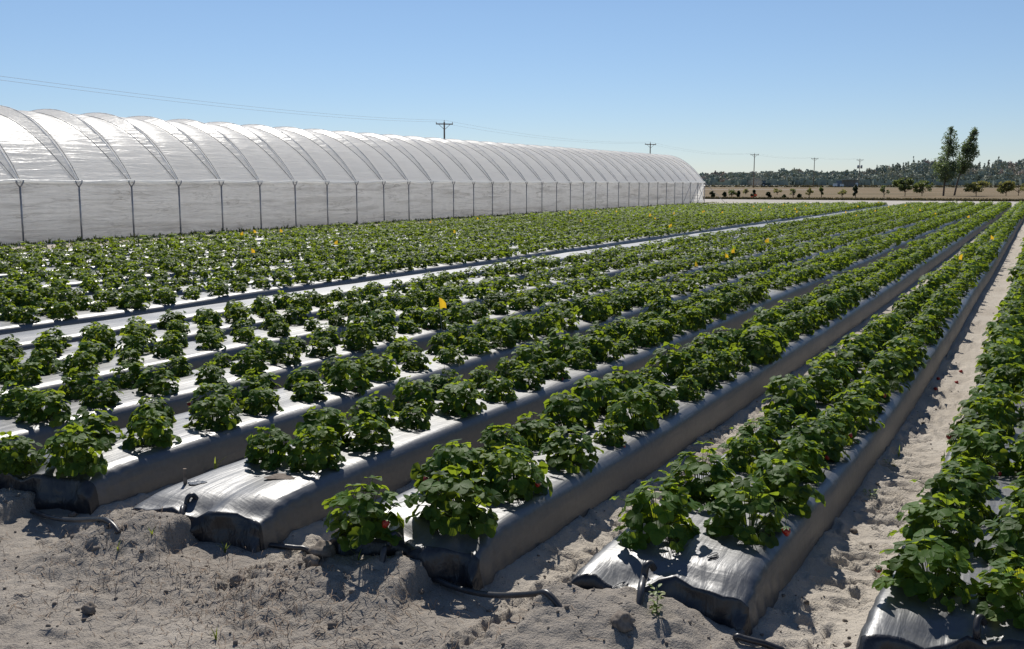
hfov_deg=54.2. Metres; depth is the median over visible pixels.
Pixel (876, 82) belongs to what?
sky
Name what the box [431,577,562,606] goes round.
irrigation pipe
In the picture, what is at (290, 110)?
overhead wire
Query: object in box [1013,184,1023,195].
sapling
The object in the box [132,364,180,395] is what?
strawberry plant
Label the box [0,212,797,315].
raised bed
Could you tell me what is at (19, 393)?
strawberry plant
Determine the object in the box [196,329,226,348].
strawberry plant
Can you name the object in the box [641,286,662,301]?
strawberry plant
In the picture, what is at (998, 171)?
woods
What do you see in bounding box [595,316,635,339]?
strawberry plant
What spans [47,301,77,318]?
strawberry plant
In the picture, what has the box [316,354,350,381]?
strawberry plant
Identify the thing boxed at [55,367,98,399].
strawberry plant
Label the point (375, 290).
strawberry plant
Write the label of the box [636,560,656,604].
drip riser
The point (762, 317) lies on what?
strawberry plant
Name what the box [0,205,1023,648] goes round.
ground
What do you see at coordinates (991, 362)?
strawberry plant
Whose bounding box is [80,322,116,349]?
strawberry plant
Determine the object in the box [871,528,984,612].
strawberry plant
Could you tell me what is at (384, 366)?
strawberry plant
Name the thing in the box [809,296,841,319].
strawberry plant
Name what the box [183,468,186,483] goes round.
wooden stake
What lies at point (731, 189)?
field track
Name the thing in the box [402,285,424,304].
strawberry plant
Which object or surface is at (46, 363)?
strawberry plant
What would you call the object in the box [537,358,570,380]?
strawberry plant
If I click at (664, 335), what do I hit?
strawberry plant
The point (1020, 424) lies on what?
strawberry plant
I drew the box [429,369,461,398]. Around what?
strawberry plant
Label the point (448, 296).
strawberry plant
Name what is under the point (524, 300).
strawberry plant
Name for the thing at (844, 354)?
strawberry plant
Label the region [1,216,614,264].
raised bed
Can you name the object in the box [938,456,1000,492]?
strawberry plant
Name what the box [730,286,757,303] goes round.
strawberry plant
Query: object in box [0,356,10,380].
strawberry plant
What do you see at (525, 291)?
strawberry plant
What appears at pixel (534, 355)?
strawberry plant
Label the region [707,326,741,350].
strawberry plant
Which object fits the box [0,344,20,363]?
strawberry plant
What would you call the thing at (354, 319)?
strawberry plant
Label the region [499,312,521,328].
strawberry plant
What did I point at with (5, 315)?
strawberry plant
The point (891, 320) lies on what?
strawberry plant
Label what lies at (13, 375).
strawberry plant
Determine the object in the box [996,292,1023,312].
strawberry plant
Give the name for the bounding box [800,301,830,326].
strawberry plant
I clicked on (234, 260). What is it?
raised bed
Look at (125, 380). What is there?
strawberry plant
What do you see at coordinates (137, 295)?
strawberry plant
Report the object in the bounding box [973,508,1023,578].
strawberry plant
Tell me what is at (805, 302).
strawberry plant
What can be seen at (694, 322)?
strawberry plant
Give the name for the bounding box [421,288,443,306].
strawberry plant
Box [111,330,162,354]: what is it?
strawberry plant
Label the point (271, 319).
strawberry plant
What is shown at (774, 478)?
strawberry plant
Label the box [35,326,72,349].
strawberry plant
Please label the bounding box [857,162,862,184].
power pole
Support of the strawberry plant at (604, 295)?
on the raised bed at (146, 469)
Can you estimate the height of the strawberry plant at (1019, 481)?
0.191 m
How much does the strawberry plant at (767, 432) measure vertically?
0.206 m
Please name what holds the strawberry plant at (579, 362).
on the raised bed at (243, 503)
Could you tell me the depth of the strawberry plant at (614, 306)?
11.53 m
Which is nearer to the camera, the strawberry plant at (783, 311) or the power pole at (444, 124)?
the strawberry plant at (783, 311)
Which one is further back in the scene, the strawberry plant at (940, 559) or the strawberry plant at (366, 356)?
the strawberry plant at (366, 356)
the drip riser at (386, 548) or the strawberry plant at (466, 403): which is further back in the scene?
the strawberry plant at (466, 403)
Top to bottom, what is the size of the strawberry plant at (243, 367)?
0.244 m
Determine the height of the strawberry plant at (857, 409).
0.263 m
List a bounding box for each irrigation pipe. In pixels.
[30,509,120,534]
[268,542,310,553]
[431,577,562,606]
[732,633,784,648]
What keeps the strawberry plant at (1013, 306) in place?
on the raised bed at (897, 618)
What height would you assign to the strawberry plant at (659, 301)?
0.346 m
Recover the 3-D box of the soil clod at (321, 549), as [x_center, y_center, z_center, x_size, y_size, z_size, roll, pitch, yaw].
[-0.838,1.009,4.421,0.129,0.115,0.129,4,9,27]
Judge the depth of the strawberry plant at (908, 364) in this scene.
7.77 m
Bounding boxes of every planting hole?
[188,480,206,484]
[264,473,295,478]
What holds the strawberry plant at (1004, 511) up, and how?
on the raised bed at (897, 618)
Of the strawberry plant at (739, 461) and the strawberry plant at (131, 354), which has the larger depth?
the strawberry plant at (131, 354)
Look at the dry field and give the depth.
164.84 m
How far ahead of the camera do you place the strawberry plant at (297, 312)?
10.61 m
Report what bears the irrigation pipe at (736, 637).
on the ground at (842, 559)
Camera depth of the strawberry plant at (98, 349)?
8.37 m
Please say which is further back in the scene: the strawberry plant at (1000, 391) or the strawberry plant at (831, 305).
the strawberry plant at (831, 305)
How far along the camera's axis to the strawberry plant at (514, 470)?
4.81 m
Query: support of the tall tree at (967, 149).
on the dry field
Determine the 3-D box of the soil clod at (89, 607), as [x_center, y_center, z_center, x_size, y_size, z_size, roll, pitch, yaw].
[-1.733,1.163,4.092,0.061,0.052,0.069,-2,8,-17]
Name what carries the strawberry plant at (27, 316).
on the raised bed at (109, 313)
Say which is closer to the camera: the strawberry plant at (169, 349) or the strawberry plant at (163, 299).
the strawberry plant at (169, 349)
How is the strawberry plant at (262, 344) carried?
on the raised bed at (41, 432)
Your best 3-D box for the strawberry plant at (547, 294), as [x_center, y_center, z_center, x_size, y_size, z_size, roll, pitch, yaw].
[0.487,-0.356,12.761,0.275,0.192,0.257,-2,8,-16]
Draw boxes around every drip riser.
[179,492,198,514]
[380,531,401,561]
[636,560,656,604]
[973,614,987,638]
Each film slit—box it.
[612,581,627,588]
[707,552,718,557]
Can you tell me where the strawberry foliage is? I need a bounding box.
[0,200,1023,420]
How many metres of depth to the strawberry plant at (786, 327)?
9.66 m
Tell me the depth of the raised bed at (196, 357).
9.10 m
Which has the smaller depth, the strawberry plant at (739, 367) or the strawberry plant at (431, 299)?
the strawberry plant at (739, 367)
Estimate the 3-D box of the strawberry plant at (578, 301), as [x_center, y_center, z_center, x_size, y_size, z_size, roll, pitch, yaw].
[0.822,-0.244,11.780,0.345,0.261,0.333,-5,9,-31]
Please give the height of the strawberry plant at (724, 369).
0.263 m
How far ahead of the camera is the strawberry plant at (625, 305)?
11.96 m
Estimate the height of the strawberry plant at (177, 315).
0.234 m
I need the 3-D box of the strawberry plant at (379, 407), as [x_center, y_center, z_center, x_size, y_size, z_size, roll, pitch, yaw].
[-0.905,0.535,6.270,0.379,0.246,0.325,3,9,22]
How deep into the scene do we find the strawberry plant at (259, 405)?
6.55 m
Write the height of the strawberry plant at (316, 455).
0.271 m
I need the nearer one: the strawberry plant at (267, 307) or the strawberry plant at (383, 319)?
the strawberry plant at (383, 319)
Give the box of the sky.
[0,0,1023,173]
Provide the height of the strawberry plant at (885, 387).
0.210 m
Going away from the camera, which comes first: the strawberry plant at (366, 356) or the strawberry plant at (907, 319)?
the strawberry plant at (366, 356)
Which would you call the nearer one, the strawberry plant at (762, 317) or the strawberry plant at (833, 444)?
the strawberry plant at (833, 444)
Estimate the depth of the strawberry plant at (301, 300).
11.72 m
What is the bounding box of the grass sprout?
[214,458,223,468]
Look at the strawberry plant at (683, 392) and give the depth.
6.96 m
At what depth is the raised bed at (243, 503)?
5.42 m
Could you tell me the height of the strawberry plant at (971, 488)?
0.258 m
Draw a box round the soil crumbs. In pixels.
[0,332,967,648]
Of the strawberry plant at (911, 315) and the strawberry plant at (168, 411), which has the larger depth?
the strawberry plant at (911, 315)
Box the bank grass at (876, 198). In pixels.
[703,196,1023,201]
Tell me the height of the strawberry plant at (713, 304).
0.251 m
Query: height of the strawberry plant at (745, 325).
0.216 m
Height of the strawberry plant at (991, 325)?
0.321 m
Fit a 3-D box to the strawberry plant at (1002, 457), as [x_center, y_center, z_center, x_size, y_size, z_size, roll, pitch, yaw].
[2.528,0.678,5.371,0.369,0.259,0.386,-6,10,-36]
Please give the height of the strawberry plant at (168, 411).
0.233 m
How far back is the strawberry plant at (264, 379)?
6.97 m
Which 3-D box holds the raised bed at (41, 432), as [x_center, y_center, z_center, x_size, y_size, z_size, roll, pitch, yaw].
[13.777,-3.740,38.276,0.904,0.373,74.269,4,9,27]
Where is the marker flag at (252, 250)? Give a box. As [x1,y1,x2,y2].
[251,248,254,277]
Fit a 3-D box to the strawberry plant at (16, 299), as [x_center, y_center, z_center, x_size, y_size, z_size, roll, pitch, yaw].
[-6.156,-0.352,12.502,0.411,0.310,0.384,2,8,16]
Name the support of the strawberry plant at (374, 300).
on the raised bed at (196, 357)
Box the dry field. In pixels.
[703,187,1023,199]
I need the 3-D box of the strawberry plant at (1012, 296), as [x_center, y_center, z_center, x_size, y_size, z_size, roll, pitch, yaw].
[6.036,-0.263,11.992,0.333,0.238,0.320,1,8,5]
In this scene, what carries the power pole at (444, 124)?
on the dry field
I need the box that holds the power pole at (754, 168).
[752,153,758,187]
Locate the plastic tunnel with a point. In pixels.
(64, 175)
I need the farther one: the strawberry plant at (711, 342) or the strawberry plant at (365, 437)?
the strawberry plant at (711, 342)
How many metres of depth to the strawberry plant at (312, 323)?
10.27 m
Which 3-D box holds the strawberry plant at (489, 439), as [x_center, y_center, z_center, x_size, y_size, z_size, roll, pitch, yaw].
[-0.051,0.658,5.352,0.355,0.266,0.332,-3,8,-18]
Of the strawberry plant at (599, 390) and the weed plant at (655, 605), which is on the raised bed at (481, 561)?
the strawberry plant at (599, 390)
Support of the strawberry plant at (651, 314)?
on the raised bed at (243, 503)
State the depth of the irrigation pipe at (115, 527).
4.91 m
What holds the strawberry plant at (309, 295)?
on the raised bed at (158, 333)
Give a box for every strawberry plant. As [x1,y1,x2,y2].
[0,295,12,309]
[0,304,21,320]
[0,334,25,354]
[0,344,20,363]
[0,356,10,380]
[0,358,44,386]
[0,380,39,416]
[0,431,45,474]
[1,284,30,305]
[10,305,40,323]
[16,388,71,427]
[18,293,43,307]
[18,348,64,374]
[31,334,64,356]
[34,297,59,315]
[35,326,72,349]
[36,422,111,478]
[39,286,58,301]
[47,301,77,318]
[53,289,78,304]
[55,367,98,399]
[61,351,99,375]
[63,406,126,445]
[70,339,113,362]
[71,295,92,310]
[79,321,106,340]
[79,376,123,408]
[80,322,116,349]
[90,300,106,311]
[99,289,124,307]
[108,360,143,388]
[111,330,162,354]
[117,287,150,308]
[117,346,144,363]
[119,321,157,341]
[119,405,181,449]
[120,316,156,335]
[128,395,176,424]
[132,287,153,301]
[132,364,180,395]
[151,286,177,303]
[152,334,185,356]
[155,308,189,327]
[159,355,194,376]
[160,330,188,347]
[166,319,190,333]
[182,394,241,431]
[187,379,243,415]
[192,307,217,321]
[194,321,226,340]
[194,361,227,383]
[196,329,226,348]
[197,309,223,326]
[209,352,233,368]
[221,300,250,316]
[225,302,255,323]
[229,318,256,335]
[230,344,271,375]
[232,327,255,342]
[232,368,280,402]
[239,385,283,415]
[244,424,293,470]
[248,336,275,359]
[249,295,275,313]
[257,303,278,317]
[258,312,288,329]
[266,337,301,365]
[267,321,291,336]
[271,290,296,308]
[278,424,345,472]
[281,303,308,324]
[283,366,325,389]
[284,292,312,311]
[285,335,309,352]
[290,380,327,402]
[292,405,351,446]
[303,289,320,305]
[303,317,319,330]
[305,336,338,356]
[306,323,343,344]
[315,293,334,306]
[316,305,337,319]
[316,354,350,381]
[321,356,374,395]
[322,475,417,551]
[327,287,344,300]
[328,312,346,325]
[332,299,355,315]
[338,410,393,452]
[340,313,376,337]
[341,322,378,349]
[342,290,363,302]
[344,390,398,425]
[347,302,370,317]
[358,350,379,369]
[359,281,380,298]
[362,352,400,381]
[365,294,388,310]
[369,307,402,332]
[372,323,396,341]
[374,301,397,313]
[380,289,403,307]
[385,335,423,362]
[385,375,439,413]
[395,294,426,310]
[395,317,421,333]
[395,402,430,429]
[397,306,426,325]
[399,350,431,370]
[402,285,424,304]
[405,463,504,538]
[410,439,485,492]
[417,308,449,329]
[420,306,444,319]
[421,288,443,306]
[423,283,441,298]
[425,332,456,354]
[425,375,486,417]
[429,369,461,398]
[432,345,468,363]
[436,299,462,316]
[439,285,462,302]
[443,301,474,324]
[444,322,474,346]
[456,333,497,354]
[464,300,479,311]
[465,302,490,319]
[469,315,499,337]
[469,365,496,388]
[471,423,533,468]
[476,443,552,503]
[480,375,518,402]
[481,323,517,347]
[482,290,507,308]
[489,301,509,314]
[491,356,521,378]
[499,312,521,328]
[500,314,540,344]
[502,289,519,303]
[504,411,558,450]
[506,291,532,311]
[509,361,545,390]
[511,341,553,370]
[517,288,532,297]
[524,290,545,305]
[527,312,560,335]
[536,300,563,320]
[536,327,583,363]
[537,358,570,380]
[538,424,603,472]
[539,390,595,432]
[541,289,559,301]
[548,308,579,330]
[552,299,574,314]
[565,333,597,352]
[566,346,597,369]
[570,292,591,311]
[571,375,622,418]
[574,295,612,321]
[583,321,618,344]
[584,330,624,362]
[590,291,612,303]
[593,419,627,447]
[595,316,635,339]
[599,295,623,315]
[603,366,648,400]
[605,387,662,430]
[606,288,624,297]
[609,293,632,309]
[610,476,703,552]
[614,338,637,353]
[620,320,660,347]
[621,285,649,306]
[626,316,646,330]
[632,366,664,390]
[635,379,679,415]
[638,295,675,320]
[639,311,660,321]
[639,318,673,342]
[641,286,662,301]
[645,342,697,382]
[654,309,686,334]
[658,441,744,503]
[667,300,687,314]
[670,375,704,400]
[672,343,706,365]
[673,306,705,330]
[681,359,722,389]
[685,296,699,309]
[689,289,711,305]
[689,301,713,323]
[689,332,730,359]
[694,297,726,319]
[698,476,790,548]
[701,349,736,380]
[704,289,720,299]
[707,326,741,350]
[712,282,733,296]
[713,291,737,313]
[714,347,752,372]
[717,431,766,473]
[725,290,749,310]
[729,417,784,454]
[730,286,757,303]
[730,328,745,342]
[730,329,781,364]
[738,322,786,353]
[738,453,825,518]
[740,320,757,330]
[745,280,770,299]
[747,306,783,331]
[753,404,809,438]
[762,373,820,417]
[763,305,795,321]
[763,435,829,482]
[769,323,790,346]
[773,317,802,339]
[778,298,803,313]
[780,412,850,461]
[782,312,814,334]
[790,295,809,308]
[797,308,820,328]
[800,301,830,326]
[800,367,845,403]
[801,292,817,305]
[806,345,866,378]
[808,292,820,300]
[808,353,854,391]
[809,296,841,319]
[810,407,859,445]
[811,283,834,300]
[818,294,846,314]
[821,390,884,431]
[832,286,860,306]
[832,289,854,309]
[837,332,877,357]
[837,341,877,367]
[840,380,885,412]
[859,373,893,402]
[861,355,910,392]
[862,313,903,335]
[862,319,898,344]
[862,328,887,351]
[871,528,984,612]
[875,346,918,380]
[876,336,927,368]
[881,308,906,330]
[887,493,983,559]
[892,293,920,310]
[893,298,921,314]
[897,309,915,321]
[898,313,910,324]
[898,319,937,344]
[903,333,919,347]
[904,285,933,303]
[904,292,925,307]
[905,333,930,359]
[909,466,1001,526]
[910,315,944,338]
[913,315,940,330]
[914,306,949,328]
[918,291,958,318]
[921,299,948,320]
[930,287,960,308]
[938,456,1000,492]
[941,424,1021,475]
[943,287,963,303]
[946,413,1007,453]
[949,393,1015,435]
[958,383,1023,425]
[962,551,1023,628]
[970,378,1012,406]
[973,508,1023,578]
[974,338,1023,373]
[974,347,1022,383]
[979,363,1023,392]
[982,316,1021,346]
[983,323,1023,352]
[988,310,1023,337]
[989,332,1023,356]
[991,486,1023,523]
[993,300,1023,319]
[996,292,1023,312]
[999,292,1023,308]
[1001,307,1023,323]
[1003,286,1023,298]
[1006,427,1023,472]
[1010,471,1023,505]
[1017,421,1023,438]
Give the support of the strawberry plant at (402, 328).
on the raised bed at (41, 432)
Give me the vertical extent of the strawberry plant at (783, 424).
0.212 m
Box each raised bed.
[0,204,887,334]
[0,204,898,349]
[0,209,958,514]
[0,210,909,409]
[0,210,935,450]
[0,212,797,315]
[0,216,750,305]
[0,217,653,277]
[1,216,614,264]
[3,222,501,259]
[3,222,661,292]
[5,211,740,282]
[7,212,606,254]
[9,214,868,371]
[11,224,540,269]
[131,205,991,552]
[329,205,1011,589]
[571,216,1023,635]
[856,257,1023,648]
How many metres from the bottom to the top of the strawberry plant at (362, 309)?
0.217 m
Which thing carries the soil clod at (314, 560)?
on the ground at (842, 559)
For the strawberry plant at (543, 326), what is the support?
on the raised bed at (146, 469)
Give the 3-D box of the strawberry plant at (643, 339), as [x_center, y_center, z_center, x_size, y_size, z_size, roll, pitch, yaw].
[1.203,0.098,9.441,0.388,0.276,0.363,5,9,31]
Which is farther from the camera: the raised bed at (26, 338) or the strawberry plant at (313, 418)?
the raised bed at (26, 338)
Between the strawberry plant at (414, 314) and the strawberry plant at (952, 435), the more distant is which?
the strawberry plant at (414, 314)
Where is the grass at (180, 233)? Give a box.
[0,202,753,248]
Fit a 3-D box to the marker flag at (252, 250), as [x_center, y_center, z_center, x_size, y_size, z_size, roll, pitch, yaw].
[-4.167,-0.973,16.094,0.063,0.512,0.022,-2,8,-27]
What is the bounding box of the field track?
[703,189,761,189]
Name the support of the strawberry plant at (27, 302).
on the raised bed at (180, 292)
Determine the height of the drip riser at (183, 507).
0.124 m
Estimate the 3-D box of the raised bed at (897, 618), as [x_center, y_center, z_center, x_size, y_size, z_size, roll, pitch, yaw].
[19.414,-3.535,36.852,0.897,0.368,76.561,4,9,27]
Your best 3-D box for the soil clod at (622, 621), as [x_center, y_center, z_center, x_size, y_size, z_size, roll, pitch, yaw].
[0.415,1.107,3.731,0.094,0.085,0.080,4,9,27]
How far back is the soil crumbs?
4.21 m
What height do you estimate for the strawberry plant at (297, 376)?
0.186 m
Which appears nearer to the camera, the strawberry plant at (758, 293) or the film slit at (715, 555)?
the film slit at (715, 555)
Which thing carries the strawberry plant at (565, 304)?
on the raised bed at (146, 469)
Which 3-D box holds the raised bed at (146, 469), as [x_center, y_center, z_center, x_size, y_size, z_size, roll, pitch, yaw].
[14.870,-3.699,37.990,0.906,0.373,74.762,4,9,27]
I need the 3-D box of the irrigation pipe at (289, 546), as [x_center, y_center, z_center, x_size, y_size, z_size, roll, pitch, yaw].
[-1.222,1.083,4.826,0.638,0.104,0.025,1,8,10]
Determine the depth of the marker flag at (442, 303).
8.35 m
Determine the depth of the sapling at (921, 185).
133.59 m
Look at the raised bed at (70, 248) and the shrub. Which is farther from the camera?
the shrub
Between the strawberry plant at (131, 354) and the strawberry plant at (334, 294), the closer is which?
the strawberry plant at (131, 354)
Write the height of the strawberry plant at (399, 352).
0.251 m
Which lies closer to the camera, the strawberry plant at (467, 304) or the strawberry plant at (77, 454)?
the strawberry plant at (77, 454)
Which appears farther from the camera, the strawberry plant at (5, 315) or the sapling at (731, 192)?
the sapling at (731, 192)
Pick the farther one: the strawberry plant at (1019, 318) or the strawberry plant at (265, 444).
the strawberry plant at (1019, 318)
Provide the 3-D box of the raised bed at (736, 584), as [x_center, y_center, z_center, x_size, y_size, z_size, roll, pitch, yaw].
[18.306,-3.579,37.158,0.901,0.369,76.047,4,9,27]
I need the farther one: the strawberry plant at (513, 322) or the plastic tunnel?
the plastic tunnel
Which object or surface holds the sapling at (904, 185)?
on the dry field
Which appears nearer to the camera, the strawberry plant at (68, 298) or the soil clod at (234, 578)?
the soil clod at (234, 578)
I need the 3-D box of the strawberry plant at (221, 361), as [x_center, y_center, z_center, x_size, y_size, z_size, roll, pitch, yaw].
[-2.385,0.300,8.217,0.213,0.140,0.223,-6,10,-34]
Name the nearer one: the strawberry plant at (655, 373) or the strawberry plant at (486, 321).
the strawberry plant at (655, 373)
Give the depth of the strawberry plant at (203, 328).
9.55 m
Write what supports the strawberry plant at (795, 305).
on the raised bed at (481, 561)
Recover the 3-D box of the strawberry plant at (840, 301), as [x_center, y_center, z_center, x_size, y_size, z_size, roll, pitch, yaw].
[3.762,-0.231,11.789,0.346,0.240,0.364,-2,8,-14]
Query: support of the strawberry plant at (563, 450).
on the raised bed at (481, 561)
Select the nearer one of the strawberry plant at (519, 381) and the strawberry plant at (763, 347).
the strawberry plant at (519, 381)
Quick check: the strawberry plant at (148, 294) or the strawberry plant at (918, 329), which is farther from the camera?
the strawberry plant at (148, 294)
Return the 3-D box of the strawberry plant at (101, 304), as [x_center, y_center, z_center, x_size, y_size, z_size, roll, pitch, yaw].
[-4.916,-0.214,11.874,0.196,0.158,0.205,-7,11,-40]
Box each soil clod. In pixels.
[81,601,96,614]
[229,573,245,586]
[302,554,319,567]
[308,540,336,558]
[610,610,635,632]
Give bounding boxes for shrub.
[852,184,857,197]
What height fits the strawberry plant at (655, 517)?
0.279 m
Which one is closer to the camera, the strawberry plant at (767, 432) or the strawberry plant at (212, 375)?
the strawberry plant at (767, 432)
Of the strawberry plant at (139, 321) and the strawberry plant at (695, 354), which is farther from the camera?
the strawberry plant at (139, 321)
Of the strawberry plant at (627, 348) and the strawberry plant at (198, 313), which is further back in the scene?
the strawberry plant at (198, 313)
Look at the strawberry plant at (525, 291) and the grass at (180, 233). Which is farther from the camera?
the grass at (180, 233)
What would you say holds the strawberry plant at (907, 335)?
on the raised bed at (736, 584)
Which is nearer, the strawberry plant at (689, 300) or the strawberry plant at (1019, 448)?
the strawberry plant at (1019, 448)
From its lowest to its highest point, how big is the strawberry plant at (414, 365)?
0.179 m
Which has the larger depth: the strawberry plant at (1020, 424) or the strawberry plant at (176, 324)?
the strawberry plant at (176, 324)
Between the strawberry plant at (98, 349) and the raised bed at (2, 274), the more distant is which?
the raised bed at (2, 274)
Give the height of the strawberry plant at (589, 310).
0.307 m
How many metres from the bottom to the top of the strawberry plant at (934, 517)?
0.267 m
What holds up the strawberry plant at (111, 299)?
on the raised bed at (109, 313)
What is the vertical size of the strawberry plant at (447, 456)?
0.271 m
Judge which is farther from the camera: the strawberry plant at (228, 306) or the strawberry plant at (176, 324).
the strawberry plant at (228, 306)
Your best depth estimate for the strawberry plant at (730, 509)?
4.31 m
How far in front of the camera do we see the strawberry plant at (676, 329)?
10.07 m
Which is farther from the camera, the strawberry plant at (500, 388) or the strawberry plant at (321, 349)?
the strawberry plant at (321, 349)
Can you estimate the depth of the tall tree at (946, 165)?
132.57 m
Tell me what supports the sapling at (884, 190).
on the dry field
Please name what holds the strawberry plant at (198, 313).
on the raised bed at (158, 333)
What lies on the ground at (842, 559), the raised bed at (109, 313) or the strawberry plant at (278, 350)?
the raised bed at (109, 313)
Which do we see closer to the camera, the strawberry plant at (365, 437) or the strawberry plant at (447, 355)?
the strawberry plant at (365, 437)
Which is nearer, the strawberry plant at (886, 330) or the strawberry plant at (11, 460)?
the strawberry plant at (11, 460)
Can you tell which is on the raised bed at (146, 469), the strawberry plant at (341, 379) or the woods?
the strawberry plant at (341, 379)
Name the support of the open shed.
on the pasture
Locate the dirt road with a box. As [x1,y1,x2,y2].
[701,199,1017,206]
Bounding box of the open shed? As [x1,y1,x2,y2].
[836,178,858,186]
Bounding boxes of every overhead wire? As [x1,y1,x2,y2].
[2,76,859,158]
[3,80,849,159]
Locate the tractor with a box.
[762,180,770,185]
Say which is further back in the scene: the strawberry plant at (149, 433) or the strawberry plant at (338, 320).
the strawberry plant at (338, 320)
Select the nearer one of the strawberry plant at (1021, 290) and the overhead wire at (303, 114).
the strawberry plant at (1021, 290)
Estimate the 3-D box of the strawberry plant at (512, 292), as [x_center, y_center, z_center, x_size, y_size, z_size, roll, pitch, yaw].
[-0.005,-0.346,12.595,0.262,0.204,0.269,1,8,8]
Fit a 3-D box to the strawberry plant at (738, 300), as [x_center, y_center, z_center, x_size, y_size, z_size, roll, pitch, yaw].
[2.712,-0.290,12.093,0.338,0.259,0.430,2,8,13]
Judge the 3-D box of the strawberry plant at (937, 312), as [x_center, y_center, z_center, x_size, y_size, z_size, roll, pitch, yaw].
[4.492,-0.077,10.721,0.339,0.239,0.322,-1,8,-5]
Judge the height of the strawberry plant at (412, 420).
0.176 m
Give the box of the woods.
[699,156,1023,184]
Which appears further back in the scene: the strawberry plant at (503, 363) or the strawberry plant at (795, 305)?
the strawberry plant at (795, 305)
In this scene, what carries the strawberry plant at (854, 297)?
on the raised bed at (481, 561)
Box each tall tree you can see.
[931,126,960,195]
[953,127,979,195]
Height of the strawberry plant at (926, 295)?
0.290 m
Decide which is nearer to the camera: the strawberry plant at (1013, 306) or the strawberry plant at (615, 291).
the strawberry plant at (1013, 306)
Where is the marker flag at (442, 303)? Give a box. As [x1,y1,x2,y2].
[439,298,445,362]
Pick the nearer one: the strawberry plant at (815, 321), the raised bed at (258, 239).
the strawberry plant at (815, 321)
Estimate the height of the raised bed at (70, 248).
0.372 m
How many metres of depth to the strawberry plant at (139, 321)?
10.04 m
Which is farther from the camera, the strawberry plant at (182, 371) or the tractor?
the tractor
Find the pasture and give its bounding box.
[705,185,1019,187]
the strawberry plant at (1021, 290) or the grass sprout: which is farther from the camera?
the strawberry plant at (1021, 290)
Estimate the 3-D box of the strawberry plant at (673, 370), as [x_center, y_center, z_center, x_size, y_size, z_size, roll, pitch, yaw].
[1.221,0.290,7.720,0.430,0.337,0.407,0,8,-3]
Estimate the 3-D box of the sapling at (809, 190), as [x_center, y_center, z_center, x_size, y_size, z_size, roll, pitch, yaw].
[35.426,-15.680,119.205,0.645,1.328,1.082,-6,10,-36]
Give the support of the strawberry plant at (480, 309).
on the raised bed at (41, 432)
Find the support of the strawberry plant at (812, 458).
on the raised bed at (736, 584)
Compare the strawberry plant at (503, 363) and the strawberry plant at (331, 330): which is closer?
the strawberry plant at (503, 363)
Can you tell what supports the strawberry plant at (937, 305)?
on the raised bed at (736, 584)
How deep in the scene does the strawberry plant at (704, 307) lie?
10.84 m
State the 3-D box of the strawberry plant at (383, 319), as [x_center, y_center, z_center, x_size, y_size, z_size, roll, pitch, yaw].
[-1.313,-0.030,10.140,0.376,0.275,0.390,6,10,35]
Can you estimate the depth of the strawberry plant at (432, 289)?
12.94 m
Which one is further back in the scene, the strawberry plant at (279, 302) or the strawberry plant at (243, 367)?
the strawberry plant at (279, 302)
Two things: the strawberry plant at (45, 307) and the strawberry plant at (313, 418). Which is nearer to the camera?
the strawberry plant at (313, 418)
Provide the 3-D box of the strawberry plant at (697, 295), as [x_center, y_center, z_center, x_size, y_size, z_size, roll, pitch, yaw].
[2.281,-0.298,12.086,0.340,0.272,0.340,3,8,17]
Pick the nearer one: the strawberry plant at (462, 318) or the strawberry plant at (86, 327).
the strawberry plant at (86, 327)
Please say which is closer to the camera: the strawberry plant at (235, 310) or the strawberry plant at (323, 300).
the strawberry plant at (235, 310)
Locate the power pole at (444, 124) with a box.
[436,120,452,138]
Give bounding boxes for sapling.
[728,189,737,195]
[805,188,813,196]
[819,187,823,196]
[837,189,846,195]
[880,185,889,194]
[892,178,917,192]
[913,180,934,192]
[963,180,990,194]
[996,180,1015,193]
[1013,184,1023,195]
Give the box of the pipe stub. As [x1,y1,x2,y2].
[389,522,399,530]
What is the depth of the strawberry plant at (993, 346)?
8.09 m
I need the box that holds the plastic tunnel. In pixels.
[0,105,723,244]
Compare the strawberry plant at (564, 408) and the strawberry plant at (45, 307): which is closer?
the strawberry plant at (564, 408)
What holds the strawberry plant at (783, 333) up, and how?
on the raised bed at (481, 561)
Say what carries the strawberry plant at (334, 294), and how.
on the raised bed at (158, 333)
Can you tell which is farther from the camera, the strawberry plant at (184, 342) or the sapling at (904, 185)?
the sapling at (904, 185)
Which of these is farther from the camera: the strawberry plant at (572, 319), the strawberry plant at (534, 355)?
the strawberry plant at (572, 319)
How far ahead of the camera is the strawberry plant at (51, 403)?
6.35 m
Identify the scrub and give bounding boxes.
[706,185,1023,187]
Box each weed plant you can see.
[647,583,664,613]
[863,488,877,495]
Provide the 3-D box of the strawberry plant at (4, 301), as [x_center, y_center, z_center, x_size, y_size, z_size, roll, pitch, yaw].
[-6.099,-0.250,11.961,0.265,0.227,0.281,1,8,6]
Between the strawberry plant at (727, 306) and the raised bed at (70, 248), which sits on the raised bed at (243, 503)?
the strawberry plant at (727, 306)
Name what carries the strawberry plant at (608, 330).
on the raised bed at (243, 503)

